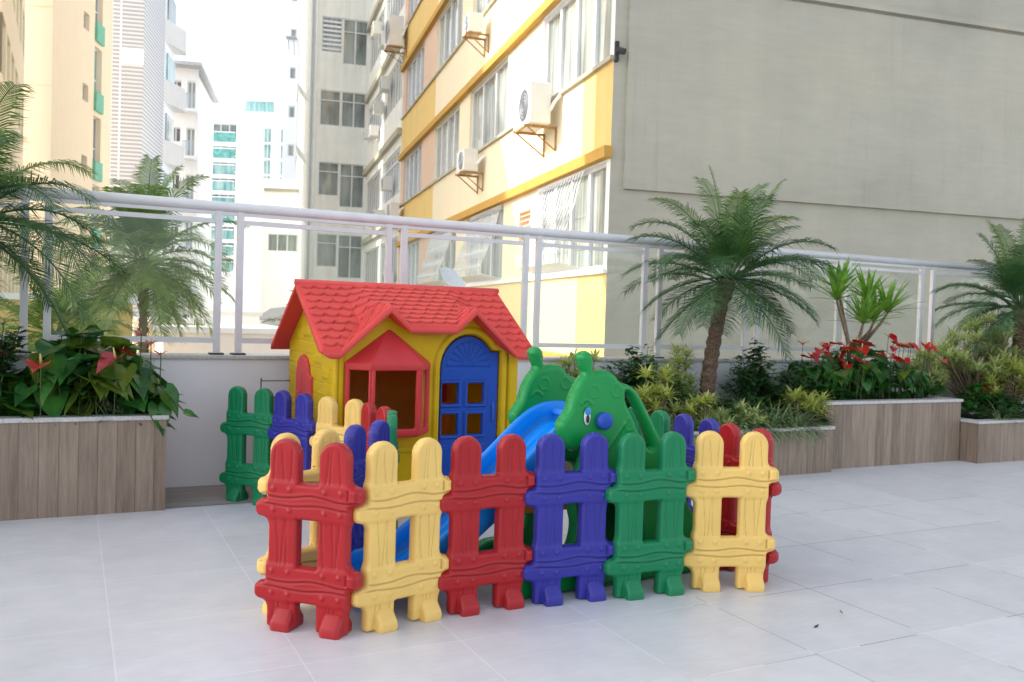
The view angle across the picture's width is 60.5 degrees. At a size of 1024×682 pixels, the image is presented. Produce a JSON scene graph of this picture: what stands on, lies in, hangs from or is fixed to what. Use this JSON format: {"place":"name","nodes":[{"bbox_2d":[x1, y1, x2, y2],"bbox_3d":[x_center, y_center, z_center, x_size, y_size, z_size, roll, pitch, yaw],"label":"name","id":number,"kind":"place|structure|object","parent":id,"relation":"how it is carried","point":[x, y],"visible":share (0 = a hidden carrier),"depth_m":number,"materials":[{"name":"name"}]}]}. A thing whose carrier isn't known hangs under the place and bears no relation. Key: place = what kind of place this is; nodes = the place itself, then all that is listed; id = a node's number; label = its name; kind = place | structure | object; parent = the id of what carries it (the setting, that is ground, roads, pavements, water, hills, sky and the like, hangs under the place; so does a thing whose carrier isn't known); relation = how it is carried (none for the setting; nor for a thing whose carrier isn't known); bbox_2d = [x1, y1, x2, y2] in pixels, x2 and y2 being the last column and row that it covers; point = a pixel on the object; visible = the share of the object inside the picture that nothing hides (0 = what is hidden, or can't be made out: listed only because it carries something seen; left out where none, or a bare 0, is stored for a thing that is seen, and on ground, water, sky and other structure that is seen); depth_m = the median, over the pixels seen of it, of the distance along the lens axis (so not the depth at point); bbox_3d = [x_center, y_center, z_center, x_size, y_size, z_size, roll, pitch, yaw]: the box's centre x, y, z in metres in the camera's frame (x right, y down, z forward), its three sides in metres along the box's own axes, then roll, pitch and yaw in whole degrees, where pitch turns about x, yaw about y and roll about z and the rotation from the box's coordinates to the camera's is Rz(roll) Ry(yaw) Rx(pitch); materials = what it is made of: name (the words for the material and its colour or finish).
{"place":"outdoors","nodes":[
{"label":"outdoors","id":0,"kind":"place"},
{"bbox_2d":[108,0,298,264],"label":"sky","id":1,"kind":"structure","parent":0,"point":[239,45],"materials":[{"name":"white"}]},
{"bbox_2d":[440,267,465,286],"bbox_3d":[-0.621,-0.634,9.255,0.219,0.294,0.340,3,2,35],"label":"satellite dish","id":2,"kind":"object","parent":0,"point":[450,277],"visible":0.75,"depth_m":9.31,"materials":[{"name":"white metal"}]},
{"bbox_2d":[0,460,1023,681],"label":"terrace floor","id":3,"kind":"structure","parent":0,"point":[913,572],"depth_m":3.88,"materials":[{"name":"tile"}]},
{"bbox_2d":[0,411,168,520],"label":"planter","id":4,"kind":"object","parent":3,"relation":"on","point":[65,466],"visible":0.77,"depth_m":5.36,"materials":[{"name":"brown wood"}]},
{"bbox_2d":[0,318,31,381],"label":"leafy shrub","id":5,"kind":"object","parent":4,"relation":"in","point":[6,343],"visible":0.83,"depth_m":5.53,"materials":[{"name":"green plant"}]},
{"bbox_2d":[0,352,67,416],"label":"anthurium","id":6,"kind":"object","parent":4,"relation":"in","point":[34,366],"visible":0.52,"depth_m":5.29,"materials":[{"name":"green plant"}]},
{"bbox_2d":[0,81,135,350],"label":"palm tree","id":7,"kind":"object","parent":4,"relation":"on","point":[13,178],"visible":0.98,"depth_m":5.34,"materials":[{"name":"green plant"}]},
{"bbox_2d":[0,324,185,430],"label":"anthurium","id":8,"kind":"object","parent":4,"relation":"in","point":[123,375],"visible":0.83,"depth_m":5.46,"materials":[{"name":"green plant"}]},
{"bbox_2d":[148,382,198,435],"bbox_3d":[-2.158,0.437,5.599,0.308,0.344,0.115,1,2,-27],"label":"anthurium","id":9,"kind":"object","parent":4,"relation":"in","point":[169,403],"visible":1,"depth_m":5.58,"materials":[{"name":"green plant"}]},
{"bbox_2d":[165,484,251,507],"bbox_3d":[-0.976,1.081,6.635,3.160,0.001,0.675,1,2,-27],"label":"floor strip","id":10,"kind":"object","parent":3,"relation":"on","point":[195,496],"visible":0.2,"depth_m":6.01,"materials":[{"name":"grey stone"}]},
{"bbox_2d":[219,386,273,505],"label":"fence panel","id":11,"kind":"object","parent":3,"relation":"on","point":[237,427],"visible":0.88,"depth_m":5.87,"materials":[{"name":"green plastic"}]},
{"bbox_2d":[267,390,316,469],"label":"fence panel","id":12,"kind":"object","parent":3,"relation":"on","point":[301,426],"visible":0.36,"depth_m":5.58,"materials":[{"name":"blue plastic"}]},
{"bbox_2d":[257,428,339,613],"bbox_3d":[-0.906,0.778,3.845,0.138,0.776,0.483,3,2,37],"label":"fence panel","id":13,"kind":"object","parent":3,"relation":"on","point":[322,439],"visible":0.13,"depth_m":3.85,"materials":[{"name":"beige plastic"}]},
{"bbox_2d":[254,438,365,639],"bbox_3d":[-0.822,0.788,3.565,0.483,0.776,0.138,2,2,16],"label":"fence panel","id":14,"kind":"object","parent":3,"relation":"on","point":[330,583],"visible":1,"depth_m":3.53,"materials":[{"name":"red plastic"}]},
{"bbox_2d":[309,396,363,445],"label":"fence panel","id":15,"kind":"object","parent":3,"relation":"on","point":[327,411],"visible":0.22,"depth_m":5.37,"materials":[{"name":"beige plastic"}]},
{"bbox_2d":[344,419,389,550],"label":"fence panel","id":16,"kind":"object","parent":3,"relation":"on","point":[355,438],"visible":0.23,"depth_m":4.10,"materials":[{"name":"blue plastic"}]},
{"bbox_2d":[361,402,397,453],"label":"fence panel","id":17,"kind":"object","parent":3,"relation":"on","point":[370,413],"visible":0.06,"depth_m":5.07,"materials":[{"name":"red plastic"}]},
{"bbox_2d":[387,410,399,528],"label":"fence panel","id":18,"kind":"object","parent":3,"relation":"on","point":[392,418],"visible":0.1,"depth_m":4.47,"materials":[{"name":"green plastic"}]},
{"bbox_2d":[351,437,450,633],"bbox_3d":[-0.458,0.797,3.674,0.483,0.776,0.138,0,2,-41],"label":"fence panel","id":19,"kind":"object","parent":3,"relation":"on","point":[388,580],"visible":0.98,"depth_m":3.62,"materials":[{"name":"beige plastic"}]},
{"bbox_2d":[271,279,531,480],"bbox_3d":[-0.805,0.345,6.299,1.548,1.508,1.268,1,2,-29],"label":"playhouse","id":20,"kind":"object","parent":3,"relation":"on","point":[439,364],"visible":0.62,"depth_m":5.97,"materials":[{"name":"red plastic"}]},
{"bbox_2d":[295,354,312,400],"bbox_3d":[-1.446,0.559,6.076,0.036,0.934,0.369,1,2,-29],"label":"side door","id":21,"kind":"structure","parent":20,"relation":"in","point":[304,379],"depth_m":6.04,"materials":[{"name":"red plastic"}]},
{"bbox_2d":[344,363,371,419],"bbox_3d":[-0.977,0.374,5.568,0.185,0.470,0.032,2,2,14],"label":"bay window","id":22,"kind":"structure","parent":20,"relation":"in","point":[347,366],"depth_m":5.57,"materials":[{"name":"red plastic"}]},
{"bbox_2d":[371,370,420,436],"bbox_3d":[-0.746,0.380,5.628,0.341,0.470,0.032,1,2,-29],"label":"bay window","id":23,"kind":"structure","parent":20,"relation":"in","point":[415,431],"depth_m":5.68,"materials":[{"name":"red plastic"}]},
{"bbox_2d":[419,364,429,435],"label":"bay window","id":24,"kind":"structure","parent":20,"relation":"in","point":[424,429],"depth_m":5.84,"materials":[{"name":"red plastic"}]},
{"bbox_2d":[438,336,497,475],"bbox_3d":[-0.301,0.510,6.039,0.442,1.088,0.043,1,2,-29],"label":"door","id":25,"kind":"structure","parent":20,"relation":"in","point":[467,359],"depth_m":6.02,"materials":[{"name":"blue plastic"}]},
{"bbox_2d":[438,434,534,616],"bbox_3d":[-0.112,0.802,3.888,0.483,0.776,0.138,1,2,-29],"label":"fence panel","id":26,"kind":"object","parent":3,"relation":"on","point":[470,495],"visible":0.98,"depth_m":3.85,"materials":[{"name":"red plastic"}]},
{"bbox_2d":[351,346,692,597],"bbox_3d":[0.104,0.611,4.319,1.912,1.152,0.572,1,2,-31],"label":"playground slide","id":27,"kind":"object","parent":3,"relation":"on","point":[571,411],"visible":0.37,"depth_m":4.31,"materials":[{"name":"green plastic"}]},
{"bbox_2d":[522,432,616,606],"bbox_3d":[0.268,0.809,4.045,0.483,0.776,0.138,1,2,-23],"label":"fence panel","id":28,"kind":"object","parent":3,"relation":"on","point":[549,495],"visible":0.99,"depth_m":4.01,"materials":[{"name":"blue plastic"}]},
{"bbox_2d":[628,407,669,438],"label":"fence panel","id":29,"kind":"object","parent":3,"relation":"on","point":[660,419],"visible":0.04,"depth_m":5.17,"materials":[{"name":"green plastic"}]},
{"bbox_2d":[603,431,695,600],"bbox_3d":[0.653,0.818,4.167,0.483,0.776,0.138,1,2,-23],"label":"fence panel","id":30,"kind":"object","parent":3,"relation":"on","point":[628,493],"visible":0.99,"depth_m":4.13,"materials":[{"name":"green plastic"}]},
{"bbox_2d":[674,413,719,512],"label":"fence panel","id":31,"kind":"object","parent":3,"relation":"on","point":[683,425],"visible":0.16,"depth_m":4.97,"materials":[{"name":"blue plastic"}]},
{"bbox_2d":[565,423,834,475],"bbox_3d":[1.514,0.927,7.694,2.563,0.412,0.977,1,2,-27],"label":"planter","id":32,"kind":"object","parent":3,"relation":"on","point":[792,456],"visible":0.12,"depth_m":7.68,"materials":[{"name":"brown wood"}]},
{"bbox_2d":[555,348,620,381],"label":"variegated shrub","id":33,"kind":"object","parent":32,"relation":"on","point":[567,361],"visible":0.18,"depth_m":7.47,"materials":[{"name":"green plant"}]},
{"bbox_2d":[612,345,659,407],"bbox_3d":[1.038,0.408,7.665,0.507,0.746,0.433,2,2,-9],"label":"leafy shrub","id":34,"kind":"object","parent":32,"relation":"on","point":[636,361],"visible":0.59,"depth_m":7.60,"materials":[{"name":"green plant"}]},
{"bbox_2d":[618,344,685,412],"bbox_3d":[1.218,0.414,7.772,0.863,0.782,0.560,1,2,-27],"label":"leafy shrub","id":35,"kind":"object","parent":32,"relation":"on","point":[652,360],"visible":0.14,"depth_m":7.78,"materials":[{"name":"green plant"}]},
{"bbox_2d":[628,363,684,417],"bbox_3d":[1.185,0.479,7.247,0.470,0.618,0.510,3,2,26],"label":"variegated shrub","id":36,"kind":"object","parent":32,"relation":"in","point":[647,394],"visible":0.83,"depth_m":7.23,"materials":[{"name":"green plant"}]},
{"bbox_2d":[649,382,707,418],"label":"leafy shrub","id":37,"kind":"object","parent":32,"relation":"in","point":[680,395],"visible":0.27,"depth_m":7.66,"materials":[{"name":"green plant"}]},
{"bbox_2d":[659,341,701,414],"bbox_3d":[1.537,0.380,7.943,0.531,0.758,0.457,1,2,-27],"label":"variegated shrub","id":38,"kind":"object","parent":32,"relation":"on","point":[678,358],"visible":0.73,"depth_m":7.92,"materials":[{"name":"green plant"}]},
{"bbox_2d":[676,390,719,426],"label":"variegated shrub","id":39,"kind":"object","parent":32,"relation":"on","point":[704,399],"visible":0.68,"depth_m":7.36,"materials":[{"name":"green plant"}]},
{"bbox_2d":[617,165,840,415],"bbox_3d":[1.976,-0.421,8.054,2.048,2.399,2.093,1,2,-27],"label":"palm tree","id":40,"kind":"object","parent":32,"relation":"in","point":[728,248],"visible":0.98,"depth_m":7.83,"materials":[{"name":"green plant"}]},
{"bbox_2d":[711,398,774,434],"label":"variegated shrub","id":41,"kind":"object","parent":32,"relation":"in","point":[742,406],"visible":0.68,"depth_m":7.43,"materials":[{"name":"green plant"}]},
{"bbox_2d":[711,393,774,418],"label":"leafy shrub","id":42,"kind":"object","parent":32,"relation":"in","point":[728,404],"visible":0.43,"depth_m":7.61,"materials":[{"name":"green plant"}]},
{"bbox_2d":[717,355,774,400],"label":"leafy shrub","id":43,"kind":"object","parent":32,"relation":"on","point":[729,385],"visible":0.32,"depth_m":8.27,"materials":[{"name":"green plant"}]},
{"bbox_2d":[731,338,775,401],"bbox_3d":[2.208,0.380,8.138,0.533,0.848,0.393,1,2,-27],"label":"leafy shrub","id":44,"kind":"object","parent":32,"relation":"on","point":[745,380],"visible":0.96,"depth_m":8.07,"materials":[{"name":"green plant"}]},
{"bbox_2d":[759,399,809,447],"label":"grass tuft","id":45,"kind":"object","parent":32,"relation":"in","point":[781,421],"visible":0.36,"depth_m":7.61,"materials":[{"name":"green plant"}]},
{"bbox_2d":[760,364,814,416],"bbox_3d":[2.601,0.506,8.160,0.679,0.581,0.373,0,2,-45],"label":"leafy shrub","id":46,"kind":"object","parent":32,"relation":"in","point":[776,391],"visible":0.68,"depth_m":8.12,"materials":[{"name":"green plant"}]},
{"bbox_2d":[772,384,834,422],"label":"variegated shrub","id":47,"kind":"object","parent":32,"relation":"in","point":[805,399],"visible":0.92,"depth_m":7.90,"materials":[{"name":"green plant"}]},
{"bbox_2d":[779,400,836,449],"bbox_3d":[2.554,0.710,7.863,0.759,0.466,0.692,1,2,-27],"label":"grass tuft","id":48,"kind":"object","parent":32,"relation":"in","point":[804,417],"visible":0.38,"depth_m":7.75,"materials":[{"name":"green plant"}]},
{"bbox_2d":[684,431,778,591],"bbox_3d":[1.063,0.827,4.300,0.483,0.776,0.138,2,2,-6],"label":"fence panel","id":49,"kind":"object","parent":3,"relation":"on","point":[751,543],"visible":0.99,"depth_m":4.27,"materials":[{"name":"beige plastic"}]},
{"bbox_2d":[718,423,781,582],"bbox_3d":[1.197,0.824,4.552,0.138,0.776,0.483,1,2,-30],"label":"fence panel","id":50,"kind":"object","parent":3,"relation":"on","point":[730,434],"visible":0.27,"depth_m":4.58,"materials":[{"name":"red plastic"}]},
{"bbox_2d":[769,395,962,468],"bbox_3d":[3.469,0.857,8.734,1.868,0.617,0.862,1,2,-27],"label":"planter","id":51,"kind":"object","parent":3,"relation":"on","point":[884,432],"visible":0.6,"depth_m":8.35,"materials":[{"name":"brown wood"}]},
{"bbox_2d":[775,332,949,399],"bbox_3d":[3.491,0.271,8.700,1.981,0.758,0.810,1,2,-27],"label":"anthurium","id":52,"kind":"object","parent":51,"relation":"on","point":[837,376],"visible":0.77,"depth_m":8.53,"materials":[{"name":"green plant"}]},
{"bbox_2d":[806,256,926,399],"bbox_3d":[3.538,-0.080,8.857,1.408,1.588,0.896,1,2,-27],"label":"yucca","id":53,"kind":"object","parent":51,"relation":"in","point":[872,309],"visible":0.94,"depth_m":8.77,"materials":[{"name":"green plant"}]},
{"bbox_2d":[906,345,952,395],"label":"variegated shrub","id":54,"kind":"object","parent":51,"relation":"in","point":[932,361],"visible":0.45,"depth_m":9.21,"materials":[{"name":"green plant"}]},
{"bbox_2d":[959,413,1023,463],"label":"planter","id":55,"kind":"object","parent":3,"relation":"on","point":[986,440],"visible":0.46,"depth_m":8.74,"materials":[{"name":"brown wood"}]},
{"bbox_2d":[921,311,1023,404],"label":"variegated shrub","id":56,"kind":"object","parent":55,"relation":"in","point":[952,354],"visible":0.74,"depth_m":9.45,"materials":[{"name":"green plant"}]},
{"bbox_2d":[929,217,1023,411],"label":"palm tree","id":57,"kind":"object","parent":55,"relation":"in","point":[1009,276],"visible":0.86,"depth_m":9.64,"materials":[{"name":"green plant"}]},
{"bbox_2d":[952,382,1009,417],"bbox_3d":[4.964,0.615,9.269,0.648,0.372,0.460,1,2,-27],"label":"anthurium","id":58,"kind":"object","parent":55,"relation":"in","point":[976,387],"visible":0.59,"depth_m":9.17,"materials":[{"name":"green plant"}]},
{"bbox_2d":[955,388,1023,418],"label":"leafy shrub","id":59,"kind":"object","parent":55,"relation":"in","point":[1003,407],"visible":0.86,"depth_m":9.05,"materials":[{"name":"green plant"}]},
{"bbox_2d":[978,353,1023,404],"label":"variegated shrub","id":60,"kind":"object","parent":55,"relation":"in","point":[1015,368],"visible":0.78,"depth_m":9.30,"materials":[{"name":"green plant"}]},
{"label":"street","id":61,"kind":"structure","parent":0,"visible":0},
{"bbox_2d":[0,0,24,292],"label":"apartment building","id":62,"kind":"structure","parent":61,"relation":"on","point":[12,36],"depth_m":28.23,"materials":[{"name":"beige paint"}]},
{"bbox_2d":[23,0,112,294],"bbox_3d":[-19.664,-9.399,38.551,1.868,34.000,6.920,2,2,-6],"label":"apartment building","id":63,"kind":"structure","parent":61,"relation":"on","point":[68,65],"depth_m":37.00,"materials":[{"name":"beige paint"}]},
{"bbox_2d":[0,292,137,350],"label":"garden wall","id":64,"kind":"structure","parent":61,"relation":"on","point":[14,297],"depth_m":9.69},
{"bbox_2d":[0,250,149,351],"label":"palm tree","id":65,"kind":"object","parent":61,"relation":"on","point":[36,323],"visible":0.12,"depth_m":8.69,"materials":[{"name":"green plant"}]},
{"bbox_2d":[33,154,250,352],"bbox_3d":[-3.716,3.271,8.706,1.862,10.146,1.797,2,2,0],"label":"palm tree","id":66,"kind":"object","parent":61,"relation":"on","point":[144,236],"visible":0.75,"depth_m":8.38,"materials":[{"name":"green plant"}]},
{"bbox_2d":[108,0,186,335],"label":"apartment building","id":67,"kind":"structure","parent":61,"relation":"on","point":[149,44],"depth_m":47.67,"materials":[{"name":"white concrete"}]},
{"bbox_2d":[170,60,218,317],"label":"apartment building","id":68,"kind":"structure","parent":61,"relation":"on","point":[193,130],"depth_m":60.88,"materials":[{"name":"white concrete"}]},
{"bbox_2d":[151,323,289,353],"bbox_3d":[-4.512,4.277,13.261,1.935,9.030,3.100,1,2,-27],"label":"garden wall","id":69,"kind":"structure","parent":61,"relation":"on","point":[248,331],"depth_m":11.76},
{"bbox_2d":[186,310,262,323],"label":"garden wall","id":70,"kind":"structure","parent":61,"relation":"on","point":[227,317],"depth_m":16.40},
{"bbox_2d":[209,98,283,323],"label":"apartment building","id":71,"kind":"structure","parent":61,"relation":"on","point":[247,149],"depth_m":78.33,"materials":[{"name":"white concrete"}]},
{"bbox_2d":[259,307,285,325],"bbox_3d":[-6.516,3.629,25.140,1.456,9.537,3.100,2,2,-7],"label":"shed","id":72,"kind":"structure","parent":61,"relation":"on","point":[274,313],"depth_m":24.16,"materials":[{"name":"white"}]},
{"bbox_2d":[260,178,298,324],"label":"apartment building","id":73,"kind":"structure","parent":61,"relation":"on","point":[279,251],"depth_m":45.15,"materials":[{"name":"white concrete"}]},
{"bbox_2d":[267,234,297,251],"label":"window","id":74,"kind":"structure","parent":73,"relation":"in","point":[276,242],"depth_m":45.24,"materials":[{"name":"grey glass"}]},
{"bbox_2d":[282,0,298,178],"bbox_3d":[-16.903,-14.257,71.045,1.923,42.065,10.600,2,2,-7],"label":"apartment building","id":75,"kind":"structure","parent":61,"relation":"on","point":[290,99],"depth_m":66.23,"materials":[{"name":"white concrete"}]},
{"bbox_2d":[295,0,405,283],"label":"apartment building","id":76,"kind":"structure","parent":61,"relation":"on","point":[345,64],"depth_m":39.05,"materials":[{"name":"stone"}]},
{"bbox_2d":[316,233,336,266],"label":"window","id":77,"kind":"structure","parent":76,"relation":"in","point":[326,249],"depth_m":39.25,"materials":[{"name":"grey glass"}]},
{"bbox_2d":[318,162,338,195],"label":"window","id":78,"kind":"structure","parent":76,"relation":"in","point":[328,173],"depth_m":39.16,"materials":[{"name":"grey glass"}]},
{"bbox_2d":[320,89,340,125],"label":"window","id":79,"kind":"structure","parent":76,"relation":"in","point":[330,101],"depth_m":39.08,"materials":[{"name":"grey glass"}]},
{"bbox_2d":[321,16,342,52],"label":"window","id":80,"kind":"structure","parent":76,"relation":"in","point":[332,28],"depth_m":38.95,"materials":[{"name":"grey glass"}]},
{"bbox_2d":[337,235,361,278],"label":"window","id":81,"kind":"structure","parent":76,"relation":"in","point":[349,246],"depth_m":39.54,"materials":[{"name":"grey glass"}]},
{"bbox_2d":[339,163,363,207],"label":"window","id":82,"kind":"structure","parent":76,"relation":"in","point":[351,190],"depth_m":39.44,"materials":[{"name":"grey glass"}]},
{"bbox_2d":[341,92,365,128],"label":"window","id":83,"kind":"structure","parent":76,"relation":"in","point":[353,113],"depth_m":39.35,"materials":[{"name":"grey glass"}]},
{"bbox_2d":[343,19,367,65],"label":"window","id":84,"kind":"structure","parent":76,"relation":"in","point":[355,37],"depth_m":39.27,"materials":[{"name":"grey glass"}]},
{"bbox_2d":[365,247,378,282],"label":"window","id":85,"kind":"structure","parent":76,"relation":"in","point":[372,257],"depth_m":37.36,"materials":[{"name":"grey glass"}]},
{"bbox_2d":[367,169,380,213],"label":"window","id":86,"kind":"structure","parent":76,"relation":"in","point":[374,186],"depth_m":37.28,"materials":[{"name":"grey glass"}]},
{"bbox_2d":[383,148,399,204],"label":"window","id":87,"kind":"structure","parent":76,"relation":"in","point":[392,167],"depth_m":31.96,"materials":[{"name":"grey glass"}]},
{"bbox_2d":[385,54,402,119],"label":"window","id":88,"kind":"structure","parent":76,"relation":"in","point":[394,95],"depth_m":32.40,"materials":[{"name":"grey glass"}]},
{"bbox_2d":[4,352,1023,487],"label":"parapet wall","id":89,"kind":"structure","parent":61,"relation":"on","point":[196,447],"depth_m":6.39,"materials":[{"name":"white concrete"}]},
{"bbox_2d":[0,186,1009,360],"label":"glass railing","id":90,"kind":"object","parent":89,"relation":"on","point":[242,211],"visible":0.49,"depth_m":7.16,"materials":[{"name":"white metal"}]},
{"bbox_2d":[395,0,1023,359],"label":"apartment building","id":91,"kind":"structure","parent":61,"relation":"on","point":[889,128],"depth_m":13.36,"materials":[{"name":"paint"}]},
{"bbox_2d":[383,14,407,63],"bbox_3d":[-3.882,-10.059,29.326,0.695,1.380,1.044,1,2,-16],"label":"air conditioner","id":92,"kind":"object","parent":91,"relation":"attached to","point":[394,33],"visible":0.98,"depth_m":28.98,"materials":[{"name":"white metal"}]},
{"bbox_2d":[407,240,418,284],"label":"window","id":93,"kind":"structure","parent":91,"relation":"in","point":[413,248],"depth_m":27.82,"materials":[{"name":"grey glass"}]},
{"bbox_2d":[405,143,421,200],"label":"window","id":94,"kind":"structure","parent":91,"relation":"in","point":[413,161],"depth_m":27.78,"materials":[{"name":"grey glass"}]},
{"bbox_2d":[407,43,424,109],"bbox_3d":[-3.005,-8.250,27.722,0.062,1.550,3.240,1,2,-16],"label":"window","id":95,"kind":"structure","parent":91,"relation":"in","point":[416,69],"depth_m":27.72,"materials":[{"name":"grey glass"}]},
{"bbox_2d":[432,233,455,285],"bbox_3d":[-1.742,-2.162,22.954,0.062,1.530,3.110,1,2,-16],"label":"window","id":96,"kind":"structure","parent":91,"relation":"in","point":[449,258],"depth_m":22.69,"materials":[{"name":"white glass"}]},
{"bbox_2d":[435,106,459,178],"bbox_3d":[-1.650,-5.089,22.873,0.062,1.510,3.110,1,2,-16],"label":"window","id":97,"kind":"structure","parent":91,"relation":"in","point":[447,143],"depth_m":22.84,"materials":[{"name":"white glass"}]},
{"bbox_2d":[439,0,462,67],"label":"window","id":98,"kind":"structure","parent":91,"relation":"in","point":[450,36],"depth_m":23.07,"materials":[{"name":"white glass"}]},
{"bbox_2d":[455,148,485,193],"bbox_3d":[-0.907,-3.682,19.018,0.515,0.880,0.841,1,2,-16],"label":"air conditioner","id":99,"kind":"object","parent":91,"relation":"attached to","point":[467,162],"visible":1,"depth_m":18.76,"materials":[{"name":"white metal"}]},
{"bbox_2d":[462,11,490,57],"bbox_3d":[-0.761,-6.553,18.745,0.515,0.800,0.641,1,2,-16],"label":"air conditioner","id":100,"kind":"object","parent":91,"relation":"attached to","point":[474,24],"visible":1,"depth_m":18.59,"materials":[{"name":"white metal"}]},
{"bbox_2d":[467,205,503,283],"bbox_3d":[-0.553,-2.011,18.886,0.062,1.530,3.150,1,2,-16],"label":"window","id":101,"kind":"structure","parent":91,"relation":"in","point":[491,265],"depth_m":18.35,"materials":[{"name":"white glass"}]},
{"bbox_2d":[472,58,507,148],"bbox_3d":[-0.462,-4.939,18.805,0.062,1.510,3.150,1,2,-16],"label":"window","id":102,"kind":"structure","parent":91,"relation":"in","point":[489,116],"depth_m":18.89,"materials":[{"name":"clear glass"}]},
{"bbox_2d":[513,81,561,157],"bbox_3d":[0.398,-3.645,14.501,0.555,1.060,1.062,1,2,-16],"label":"air conditioner","id":103,"kind":"object","parent":91,"relation":"attached to","point":[533,106],"visible":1,"depth_m":14.16,"materials":[{"name":"white metal"}]},
{"bbox_2d":[541,162,606,275],"bbox_3d":[0.944,-1.822,13.780,0.062,1.530,3.060,1,2,-16],"label":"window","id":104,"kind":"structure","parent":91,"relation":"in","point":[588,213],"depth_m":13.39,"materials":[{"name":"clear glass"}]},
{"bbox_2d":[545,0,611,96],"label":"window","id":105,"kind":"structure","parent":91,"relation":"in","point":[579,31],"depth_m":13.72,"materials":[{"name":"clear glass"}]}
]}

